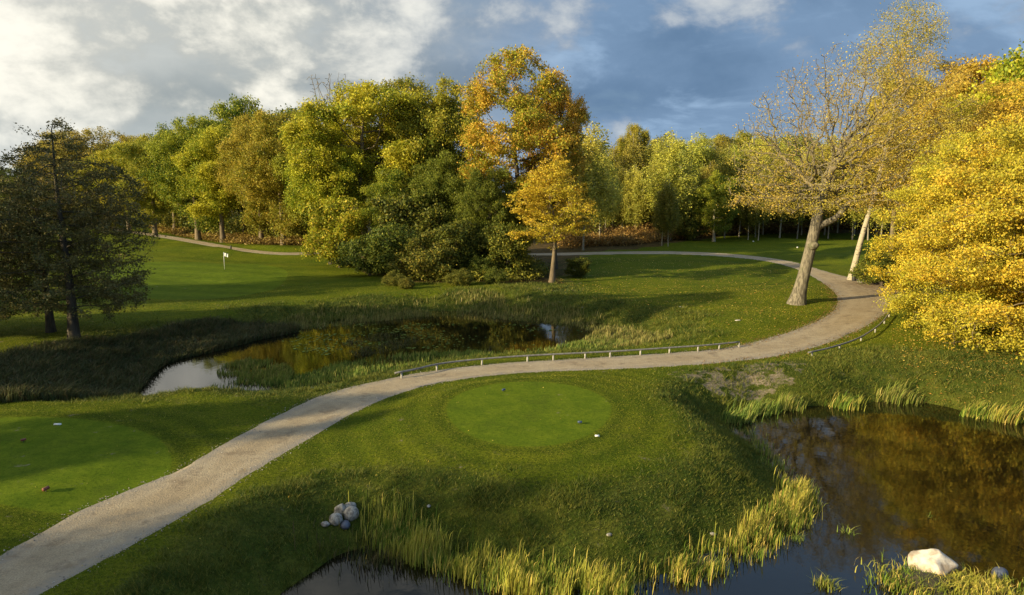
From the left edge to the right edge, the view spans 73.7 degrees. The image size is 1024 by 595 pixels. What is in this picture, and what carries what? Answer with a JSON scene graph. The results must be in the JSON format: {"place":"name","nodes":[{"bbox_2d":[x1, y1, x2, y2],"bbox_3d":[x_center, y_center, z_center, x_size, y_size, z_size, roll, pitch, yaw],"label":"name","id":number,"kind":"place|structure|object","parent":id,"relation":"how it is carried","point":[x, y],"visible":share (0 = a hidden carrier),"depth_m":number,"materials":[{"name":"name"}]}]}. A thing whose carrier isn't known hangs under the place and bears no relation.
{"place":"outdoors","nodes":[
{"label":"outdoors","id":0,"kind":"place"},
{"bbox_2d":[138,311,638,394],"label":"pond water","id":1,"kind":"structure","parent":0,"point":[488,334],"depth_m":50.26,"materials":[{"name":"liquid"}]},
{"bbox_2d":[217,357,293,384],"bbox_3d":[-15.976,4.501,42.393,4.238,0.646,7.032,-6,11,-34],"label":"reed bed","id":2,"kind":"object","parent":1,"relation":"in","point":[248,362],"visible":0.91,"depth_m":42.23,"materials":[{"name":"plant"}]},
{"bbox_2d":[342,332,418,356],"bbox_3d":[-10.238,3.346,50.564,5.600,0.431,7.220,6,11,35],"label":"reed bed","id":3,"kind":"object","parent":1,"relation":"in","point":[377,339],"visible":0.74,"depth_m":50.46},
{"bbox_2d":[289,323,582,354],"bbox_3d":[-5.457,2.843,54.067,24.360,0.043,11.135,-2,9,-12],"label":"floating weed","id":4,"kind":"object","parent":1,"relation":"on","point":[329,348],"visible":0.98,"depth_m":52.15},
{"bbox_2d":[0,227,902,594],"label":"gravel path","id":5,"kind":"structure","parent":0,"point":[70,547],"depth_m":27.68,"materials":[{"name":"gravel"}]},
{"bbox_2d":[2,307,886,594],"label":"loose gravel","id":6,"kind":"structure","parent":5,"relation":"on","point":[358,411],"depth_m":28.68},
{"bbox_2d":[691,283,908,365],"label":"fallen leaves","id":7,"kind":"object","parent":5,"relation":"on","point":[841,299],"visible":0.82,"depth_m":49.03,"materials":[{"name":"brown plant"}]},
{"bbox_2d":[0,202,1023,594],"bbox_3d":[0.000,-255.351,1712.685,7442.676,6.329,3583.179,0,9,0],"label":"ground","id":8,"kind":"structure","parent":0,"point":[98,460],"depth_m":29.38,"materials":[{"name":"plant"}]},
{"bbox_2d":[0,173,73,322],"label":"alder tree","id":9,"kind":"object","parent":8,"relation":"on","point":[2,316],"visible":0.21,"depth_m":46.06,"materials":[{"name":"green plant"}]},
{"bbox_2d":[0,172,118,332],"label":"alder tree","id":10,"kind":"object","parent":8,"relation":"on","point":[50,326],"visible":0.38,"depth_m":46.92,"materials":[{"name":"green plant"}]},
{"bbox_2d":[17,126,135,212],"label":"broadleaf tree","id":11,"kind":"object","parent":8,"relation":"on","point":[104,143],"visible":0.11,"depth_m":195.34,"materials":[{"name":"green plant"}]},
{"bbox_2d":[0,115,165,339],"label":"alder tree","id":12,"kind":"object","parent":8,"relation":"on","point":[108,211],"visible":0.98,"depth_m":44.67,"materials":[{"name":"green plant"}]},
{"bbox_2d":[63,150,114,227],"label":"broadleaf tree","id":13,"kind":"object","parent":8,"relation":"on","point":[91,159],"visible":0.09,"depth_m":181.78,"materials":[{"name":"green plant"}]},
{"bbox_2d":[85,140,147,228],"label":"broadleaf tree","id":14,"kind":"object","parent":8,"relation":"on","point":[104,154],"visible":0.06,"depth_m":165.38,"materials":[{"name":"green plant"}]},
{"bbox_2d":[107,133,179,234],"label":"broadleaf tree","id":15,"kind":"object","parent":8,"relation":"on","point":[134,159],"visible":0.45,"depth_m":153.70,"materials":[{"name":"green plant"}]},
{"bbox_2d":[0,314,304,402],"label":"reed bed","id":16,"kind":"object","parent":8,"relation":"on","point":[37,371],"visible":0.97,"depth_m":42.54,"materials":[{"name":"plant"}]},
{"bbox_2d":[1,208,359,240],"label":"undergrowth","id":17,"kind":"object","parent":8,"relation":"on","point":[233,224],"visible":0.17,"depth_m":161.45,"materials":[{"name":"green plant"}]},
{"bbox_2d":[135,111,230,239],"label":"broadleaf tree","id":18,"kind":"object","parent":8,"relation":"on","point":[170,144],"visible":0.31,"depth_m":138.00,"materials":[{"name":"green plant"}]},
{"bbox_2d":[169,123,243,242],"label":"broadleaf tree","id":19,"kind":"object","parent":8,"relation":"on","point":[218,199],"visible":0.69,"depth_m":132.81,"materials":[{"name":"green plant"}]},
{"bbox_2d":[207,92,262,230],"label":"broadleaf tree","id":20,"kind":"object","parent":8,"relation":"on","point":[237,107],"visible":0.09,"depth_m":143.28,"materials":[{"name":"green plant"}]},
{"bbox_2d":[213,112,275,243],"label":"broadleaf tree","id":21,"kind":"object","parent":8,"relation":"on","point":[257,218],"visible":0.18,"depth_m":125.78,"materials":[{"name":"green plant"}]},
{"bbox_2d":[143,223,346,245],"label":"bracken","id":22,"kind":"object","parent":8,"relation":"on","point":[244,238],"visible":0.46,"depth_m":139.29,"materials":[{"name":"brown plant"}]},
{"bbox_2d":[215,106,306,244],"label":"broadleaf tree","id":23,"kind":"object","parent":8,"relation":"on","point":[261,142],"visible":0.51,"depth_m":114.72,"materials":[{"name":"green plant"}]},
{"bbox_2d":[222,100,385,234],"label":"broadleaf tree","id":24,"kind":"object","parent":8,"relation":"on","point":[288,110],"visible":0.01,"depth_m":128.62,"materials":[{"name":"green plant"}]},
{"bbox_2d":[268,110,345,243],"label":"broadleaf tree","id":25,"kind":"object","parent":8,"relation":"on","point":[278,163],"visible":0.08,"depth_m":111.24,"materials":[{"name":"green plant"}]},
{"bbox_2d":[282,119,377,263],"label":"oak tree","id":26,"kind":"object","parent":8,"relation":"on","point":[300,178],"visible":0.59,"depth_m":92.38,"materials":[{"name":"green plant"}]},
{"bbox_2d":[295,192,373,267],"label":"shrub","id":27,"kind":"object","parent":8,"relation":"on","point":[349,224],"visible":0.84,"depth_m":87.79,"materials":[{"name":"green plant"}]},
{"bbox_2d":[277,78,428,260],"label":"oak tree","id":28,"kind":"object","parent":8,"relation":"on","point":[362,103],"visible":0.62,"depth_m":90.63,"materials":[{"name":"green plant"}]},
{"bbox_2d":[329,225,389,275],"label":"shrub","id":29,"kind":"object","parent":8,"relation":"on","point":[354,250],"visible":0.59,"depth_m":80.23,"materials":[{"name":"green plant"}]},
{"bbox_2d":[293,495,427,583],"bbox_3d":[-4.926,7.543,21.685,4.709,1.563,3.098,3,9,18],"label":"reed bed","id":30,"kind":"object","parent":8,"relation":"on","point":[376,556],"visible":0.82,"depth_m":21.41,"materials":[{"name":"plant"}]},
{"bbox_2d":[357,164,412,233],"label":"oak tree","id":31,"kind":"object","parent":8,"relation":"on","point":[391,183],"visible":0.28,"depth_m":87.52,"materials":[{"name":"green plant"}]},
{"bbox_2d":[381,269,402,285],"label":"shrub","id":32,"kind":"object","parent":8,"relation":"on","point":[391,278],"visible":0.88,"depth_m":72.23,"materials":[{"name":"green plant"}]},
{"bbox_2d":[363,220,424,272],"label":"shrub","id":33,"kind":"object","parent":8,"relation":"on","point":[395,234],"visible":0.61,"depth_m":77.58,"materials":[{"name":"green plant"}]},
{"bbox_2d":[346,72,455,184],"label":"oak tree","id":34,"kind":"object","parent":8,"relation":"on","point":[401,84],"visible":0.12,"depth_m":98.70,"materials":[{"name":"green plant"}]},
{"bbox_2d":[364,185,449,258],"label":"shrub","id":35,"kind":"object","parent":8,"relation":"on","point":[429,220],"visible":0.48,"depth_m":83.08,"materials":[{"name":"green plant"}]},
{"bbox_2d":[210,337,627,390],"bbox_3d":[-4.685,3.997,45.566,28.471,0.673,5.192,-5,10,-27],"label":"reed bed","id":36,"kind":"object","parent":8,"relation":"on","point":[309,377],"visible":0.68,"depth_m":43.36,"materials":[{"name":"plant"}]},
{"bbox_2d":[384,228,462,281],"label":"shrub","id":37,"kind":"object","parent":8,"relation":"on","point":[421,253],"visible":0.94,"depth_m":75.93,"materials":[{"name":"green plant"}]},
{"bbox_2d":[380,73,489,203],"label":"oak tree","id":38,"kind":"object","parent":8,"relation":"on","point":[438,134],"visible":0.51,"depth_m":91.58,"materials":[{"name":"green plant"}]},
{"bbox_2d":[403,147,478,233],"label":"oak tree","id":39,"kind":"object","parent":8,"relation":"on","point":[433,174],"visible":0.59,"depth_m":84.81,"materials":[{"name":"green plant"}]},
{"bbox_2d":[361,257,550,281],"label":"bramble","id":40,"kind":"object","parent":8,"relation":"on","point":[540,269],"visible":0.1,"depth_m":78.26,"materials":[{"name":"green plant"}]},
{"bbox_2d":[443,267,473,285],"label":"shrub","id":41,"kind":"object","parent":8,"relation":"on","point":[462,277],"visible":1,"depth_m":72.04,"materials":[{"name":"green plant"}]},
{"bbox_2d":[424,216,496,275],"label":"shrub","id":42,"kind":"object","parent":8,"relation":"on","point":[452,232],"visible":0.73,"depth_m":77.71,"materials":[{"name":"green plant"}]},
{"bbox_2d":[277,288,646,340],"bbox_3d":[-3.439,1.051,60.215,31.116,2.018,15.537,2,9,12],"label":"reed bed","id":43,"kind":"object","parent":8,"relation":"on","point":[563,317],"visible":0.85,"depth_m":61.27,"materials":[{"name":"plant"}]},
{"bbox_2d":[465,254,499,278],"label":"shrub","id":44,"kind":"object","parent":8,"relation":"on","point":[476,265],"visible":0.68,"depth_m":76.58,"materials":[{"name":"green plant"}]},
{"bbox_2d":[449,164,527,258],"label":"oak tree","id":45,"kind":"object","parent":8,"relation":"on","point":[480,192],"visible":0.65,"depth_m":81.12,"materials":[{"name":"green plant"}]},
{"bbox_2d":[483,265,509,283],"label":"shrub","id":46,"kind":"object","parent":8,"relation":"on","point":[493,276],"visible":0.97,"depth_m":73.07,"materials":[{"name":"green plant"}]},
{"bbox_2d":[342,480,657,594],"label":"reed bed","id":47,"kind":"object","parent":8,"relation":"on","point":[511,574],"visible":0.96,"depth_m":20.45,"materials":[{"name":"green reed grass"}]},
{"bbox_2d":[477,219,537,275],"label":"shrub","id":48,"kind":"object","parent":8,"relation":"on","point":[507,249],"visible":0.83,"depth_m":78.02,"materials":[{"name":"green plant"}]},
{"bbox_2d":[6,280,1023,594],"bbox_3d":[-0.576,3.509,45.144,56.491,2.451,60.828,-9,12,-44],"label":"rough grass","id":49,"kind":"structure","parent":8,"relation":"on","point":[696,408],"depth_m":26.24,"materials":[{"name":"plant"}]},
{"bbox_2d":[453,44,586,267],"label":"maple tree","id":50,"kind":"object","parent":8,"relation":"on","point":[480,99],"visible":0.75,"depth_m":80.90,"materials":[{"name":"yellow plant"}]},
{"bbox_2d":[498,173,550,269],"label":"oak tree","id":51,"kind":"object","parent":8,"relation":"on","point":[523,206],"visible":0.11,"depth_m":84.07,"materials":[{"name":"green plant"}]},
{"bbox_2d":[502,155,600,282],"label":"field maple","id":52,"kind":"object","parent":8,"relation":"on","point":[555,188],"visible":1,"depth_m":74.48,"materials":[{"name":"yellow plant"}]},
{"bbox_2d":[519,79,595,268],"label":"birch tree","id":53,"kind":"object","parent":8,"relation":"on","point":[579,115],"visible":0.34,"depth_m":85.70,"materials":[{"name":"green plant"}]},
{"bbox_2d":[394,341,739,377],"bbox_3d":[4.032,3.581,41.248,22.536,0.515,1.503,-3,9,-20],"label":"guard rail","id":54,"kind":"object","parent":8,"relation":"on","point":[553,354],"visible":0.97,"depth_m":41.10,"materials":[{"name":"grey wood"}]},
{"bbox_2d":[563,256,591,276],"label":"shrub","id":55,"kind":"object","parent":8,"relation":"on","point":[583,265],"visible":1,"depth_m":81.80,"materials":[{"name":"green plant"}]},
{"bbox_2d":[557,117,620,250],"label":"birch tree","id":56,"kind":"object","parent":8,"relation":"on","point":[595,177],"visible":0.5,"depth_m":114.29,"materials":[{"name":"green plant"}]},
{"bbox_2d":[585,144,625,237],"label":"birch tree","id":57,"kind":"object","parent":8,"relation":"on","point":[609,164],"visible":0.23,"depth_m":127.72,"materials":[{"name":"green plant"}]},
{"bbox_2d":[605,166,634,228],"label":"birch tree","id":58,"kind":"object","parent":8,"relation":"on","point":[622,175],"visible":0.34,"depth_m":145.85,"materials":[{"name":"green plant"}]},
{"bbox_2d":[581,327,671,347],"bbox_3d":[8.594,2.758,51.690,6.786,1.250,7.174,0,9,0],"label":"reed bed","id":59,"kind":"object","parent":8,"relation":"on","point":[642,335],"visible":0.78,"depth_m":51.65,"materials":[{"name":"plant"}]},
{"bbox_2d":[611,123,650,170],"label":"broadleaf tree","id":60,"kind":"object","parent":8,"relation":"on","point":[643,135],"visible":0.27,"depth_m":162.50,"materials":[{"name":"green plant"}]},
{"bbox_2d":[620,133,647,223],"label":"birch tree","id":61,"kind":"object","parent":8,"relation":"on","point":[631,156],"visible":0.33,"depth_m":157.51,"materials":[{"name":"green plant"}]},
{"bbox_2d":[620,162,654,227],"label":"birch tree","id":62,"kind":"object","parent":8,"relation":"on","point":[637,196],"visible":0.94,"depth_m":143.52,"materials":[{"name":"green plant"}]},
{"bbox_2d":[651,185,672,245],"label":"young birch","id":63,"kind":"object","parent":8,"relation":"on","point":[656,212],"visible":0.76,"depth_m":126.66,"materials":[{"name":"green plant"}]},
{"bbox_2d":[656,178,682,246],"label":"young birch","id":64,"kind":"object","parent":8,"relation":"on","point":[671,201],"visible":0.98,"depth_m":125.30,"materials":[{"name":"green plant"}]},
{"bbox_2d":[641,127,703,239],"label":"birch tree","id":65,"kind":"object","parent":8,"relation":"on","point":[674,170],"visible":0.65,"depth_m":136.41,"materials":[{"name":"green plant"}]},
{"bbox_2d":[559,258,822,330],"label":"fallen leaves","id":66,"kind":"object","parent":8,"relation":"on","point":[687,294],"visible":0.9,"depth_m":71.98,"materials":[{"name":"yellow plant"}]},
{"bbox_2d":[673,210,710,239],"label":"shrub","id":67,"kind":"object","parent":8,"relation":"on","point":[687,223],"visible":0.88,"depth_m":137.58,"materials":[{"name":"green plant"}]},
{"bbox_2d":[673,131,716,182],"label":"birch tree","id":68,"kind":"object","parent":8,"relation":"on","point":[700,148],"visible":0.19,"depth_m":156.27,"materials":[{"name":"green plant"}]},
{"bbox_2d":[696,160,722,226],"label":"birch tree","id":69,"kind":"object","parent":8,"relation":"on","point":[708,173],"visible":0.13,"depth_m":150.49,"materials":[{"name":"green plant"}]},
{"bbox_2d":[699,139,724,219],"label":"birch tree","id":70,"kind":"object","parent":8,"relation":"on","point":[715,157],"visible":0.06,"depth_m":158.99,"materials":[{"name":"green plant"}]},
{"bbox_2d":[689,168,741,241],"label":"broadleaf tree","id":71,"kind":"object","parent":8,"relation":"on","point":[712,189],"visible":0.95,"depth_m":135.49,"materials":[{"name":"green plant"}]},
{"bbox_2d":[697,133,745,218],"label":"broadleaf tree","id":72,"kind":"object","parent":8,"relation":"on","point":[727,142],"visible":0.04,"depth_m":170.40,"materials":[{"name":"green plant"}]},
{"bbox_2d":[711,148,743,237],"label":"birch tree","id":73,"kind":"object","parent":8,"relation":"on","point":[727,169],"visible":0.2,"depth_m":144.34,"materials":[{"name":"green plant"}]},
{"bbox_2d":[552,218,911,248],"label":"bracken","id":74,"kind":"object","parent":8,"relation":"on","point":[612,234],"visible":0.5,"depth_m":139.93,"materials":[{"name":"brown plant"}]},
{"bbox_2d":[640,466,828,588],"bbox_3d":[8.167,7.521,22.904,10.663,1.235,2.608,-8,12,-42],"label":"reed bed","id":75,"kind":"object","parent":8,"relation":"on","point":[796,498],"visible":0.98,"depth_m":22.61,"materials":[{"name":"plant"},{"name":"grass"}]},
{"bbox_2d":[711,130,759,153],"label":"broadleaf tree","id":76,"kind":"object","parent":8,"relation":"on","point":[745,135],"visible":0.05,"depth_m":175.01,"materials":[{"name":"green plant"}]},
{"bbox_2d":[548,205,931,228],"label":"undergrowth","id":77,"kind":"object","parent":8,"relation":"on","point":[647,221],"visible":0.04,"depth_m":172.29,"materials":[{"name":"brown plant"}]},
{"bbox_2d":[718,402,767,424],"bbox_3d":[11.514,5.861,34.375,2.484,1.010,1.604,0,9,0],"label":"reed clump","id":78,"kind":"object","parent":8,"relation":"on","point":[737,416],"visible":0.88,"depth_m":34.18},
{"bbox_2d":[737,173,758,239],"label":"young birch","id":79,"kind":"object","parent":8,"relation":"on","point":[743,210],"visible":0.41,"depth_m":140.42,"materials":[{"name":"green plant"}]},
{"bbox_2d":[736,135,771,232],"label":"birch tree","id":80,"kind":"object","parent":8,"relation":"on","point":[757,147],"visible":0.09,"depth_m":160.77,"materials":[{"name":"green plant"}]},
{"bbox_2d":[732,395,785,418],"bbox_3d":[12.977,5.632,35.702,2.779,1.055,1.925,3,9,18],"label":"reed clump","id":81,"kind":"object","parent":8,"relation":"on","point":[765,407],"visible":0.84,"depth_m":35.50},
{"bbox_2d":[745,167,774,239],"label":"young birch","id":82,"kind":"object","parent":8,"relation":"on","point":[755,218],"visible":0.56,"depth_m":138.13,"materials":[{"name":"green plant"}]},
{"bbox_2d":[731,420,796,476],"bbox_3d":[11.180,6.527,30.743,1.691,0.803,6.772,0,9,0],"label":"reed bed","id":83,"kind":"object","parent":8,"relation":"on","point":[768,454],"visible":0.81,"depth_m":29.77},
{"bbox_2d":[746,135,782,234],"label":"birch tree","id":84,"kind":"object","parent":8,"relation":"on","point":[766,161],"visible":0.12,"depth_m":155.81,"materials":[{"name":"green plant"}]},
{"bbox_2d":[765,147,804,237],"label":"birch tree","id":85,"kind":"object","parent":8,"relation":"on","point":[772,167],"visible":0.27,"depth_m":143.06,"materials":[{"name":"green plant"}]},
{"bbox_2d":[772,387,807,412],"bbox_3d":[14.830,5.437,36.214,2.004,1.286,1.397,3,9,19],"label":"reed clump","id":86,"kind":"object","parent":8,"relation":"on","point":[789,403],"visible":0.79,"depth_m":36.10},
{"bbox_2d":[782,151,819,238],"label":"birch tree","id":87,"kind":"object","parent":8,"relation":"on","point":[799,218],"visible":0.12,"depth_m":148.34,"materials":[{"name":"green plant"}]},
{"bbox_2d":[824,390,869,411],"bbox_3d":[17.966,5.515,36.479,2.350,1.050,1.625,0,9,0],"label":"reed clump","id":88,"kind":"object","parent":8,"relation":"on","point":[844,403],"visible":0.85,"depth_m":36.34,"materials":[{"name":"green plant"}]},
{"bbox_2d":[841,150,871,239],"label":"birch tree","id":89,"kind":"object","parent":8,"relation":"on","point":[851,215],"visible":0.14,"depth_m":148.87,"materials":[{"name":"green plant"}]},
{"bbox_2d":[716,34,1004,305],"bbox_3d":[29.907,-10.874,60.282,23.292,23.452,20.150,0,9,0],"label":"oak tree","id":90,"kind":"object","parent":8,"relation":"on","point":[823,189],"visible":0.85,"depth_m":58.71,"materials":[{"name":"yellow plant"}]},
{"bbox_2d":[848,250,903,284],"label":"shrub","id":91,"kind":"object","parent":8,"relation":"on","point":[859,270],"visible":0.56,"depth_m":73.97,"materials":[{"name":"green plant"}]},
{"bbox_2d":[840,73,937,256],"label":"oak tree","id":92,"kind":"object","parent":8,"relation":"on","point":[868,158],"visible":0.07,"depth_m":85.69,"materials":[{"name":"yellow plant"}]},
{"bbox_2d":[847,0,951,279],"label":"birch tree","id":93,"kind":"object","parent":8,"relation":"on","point":[910,29],"visible":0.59,"depth_m":74.81,"materials":[{"name":"yellow plant"}]},
{"bbox_2d":[875,376,926,406],"bbox_3d":[21.418,5.152,37.524,2.947,1.447,1.964,0,9,0],"label":"reed clump","id":94,"kind":"object","parent":8,"relation":"on","point":[897,395],"visible":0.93,"depth_m":37.52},
{"bbox_2d":[859,53,1012,280],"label":"oak tree","id":95,"kind":"object","parent":8,"relation":"on","point":[971,65],"visible":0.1,"depth_m":73.39,"materials":[{"name":"yellow plant"}]},
{"bbox_2d":[863,124,1023,330],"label":"golden tree","id":96,"kind":"object","parent":8,"relation":"on","point":[899,303],"visible":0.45,"depth_m":49.67,"materials":[{"name":"yellow plant"}]},
{"bbox_2d":[892,321,1023,408],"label":"fallen leaves","id":97,"kind":"object","parent":8,"relation":"on","point":[956,356],"visible":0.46,"depth_m":41.77,"materials":[{"name":"yellow plant"}]},
{"bbox_2d":[901,73,1023,303],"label":"golden tree","id":98,"kind":"object","parent":8,"relation":"on","point":[1014,108],"visible":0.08,"depth_m":57.93,"materials":[{"name":"yellow plant"}]},
{"bbox_2d":[903,77,1023,364],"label":"golden tree","id":99,"kind":"object","parent":8,"relation":"on","point":[980,214],"visible":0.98,"depth_m":42.27,"materials":[{"name":"yellow plant"}]},
{"bbox_2d":[954,397,1001,418],"bbox_3d":[23.919,5.717,34.910,2.117,1.131,1.409,0,9,0],"label":"reed clump","id":100,"kind":"object","parent":8,"relation":"on","point":[978,410],"visible":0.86,"depth_m":34.94,"materials":[{"name":"green plant"}]},
{"bbox_2d":[940,39,1023,185],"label":"oak tree","id":101,"kind":"object","parent":8,"relation":"on","point":[1007,68],"visible":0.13,"depth_m":64.90,"materials":[{"name":"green plant"}]},
{"bbox_2d":[984,399,1023,424],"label":"reed clump","id":102,"kind":"object","parent":8,"relation":"on","point":[1008,415],"visible":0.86,"depth_m":34.22,"materials":[{"name":"plant"}]},
{"bbox_2d":[0,0,1023,191],"label":"sky","id":103,"kind":"structure","parent":0,"point":[131,67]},
{"bbox_2d":[281,402,1023,594],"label":"pond water","id":104,"kind":"structure","parent":0,"point":[885,475],"depth_m":24.73,"materials":[{"name":"liquid"}]},
{"bbox_2d":[809,571,846,592],"bbox_3d":[9.206,8.355,19.968,1.149,0.482,1.230,8,12,42],"label":"water plant","id":105,"kind":"object","parent":104,"relation":"in","point":[827,582],"visible":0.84,"depth_m":19.97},
{"bbox_2d":[887,569,960,594],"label":"islet","id":106,"kind":"object","parent":104,"relation":"in","point":[936,579],"visible":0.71,"depth_m":19.82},
{"bbox_2d":[907,548,957,574],"bbox_3d":[12.655,8.084,20.590,0.883,1.035,1.240,-8,12,-43],"label":"boulder","id":107,"kind":"object","parent":106,"relation":"on","point":[933,560],"visible":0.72,"depth_m":20.35,"materials":[{"name":"stone"}]},
{"bbox_2d":[855,548,1023,594],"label":"islet grass","id":108,"kind":"structure","parent":106,"relation":"on","point":[969,579],"depth_m":19.76,"materials":[{"name":"green plant"}]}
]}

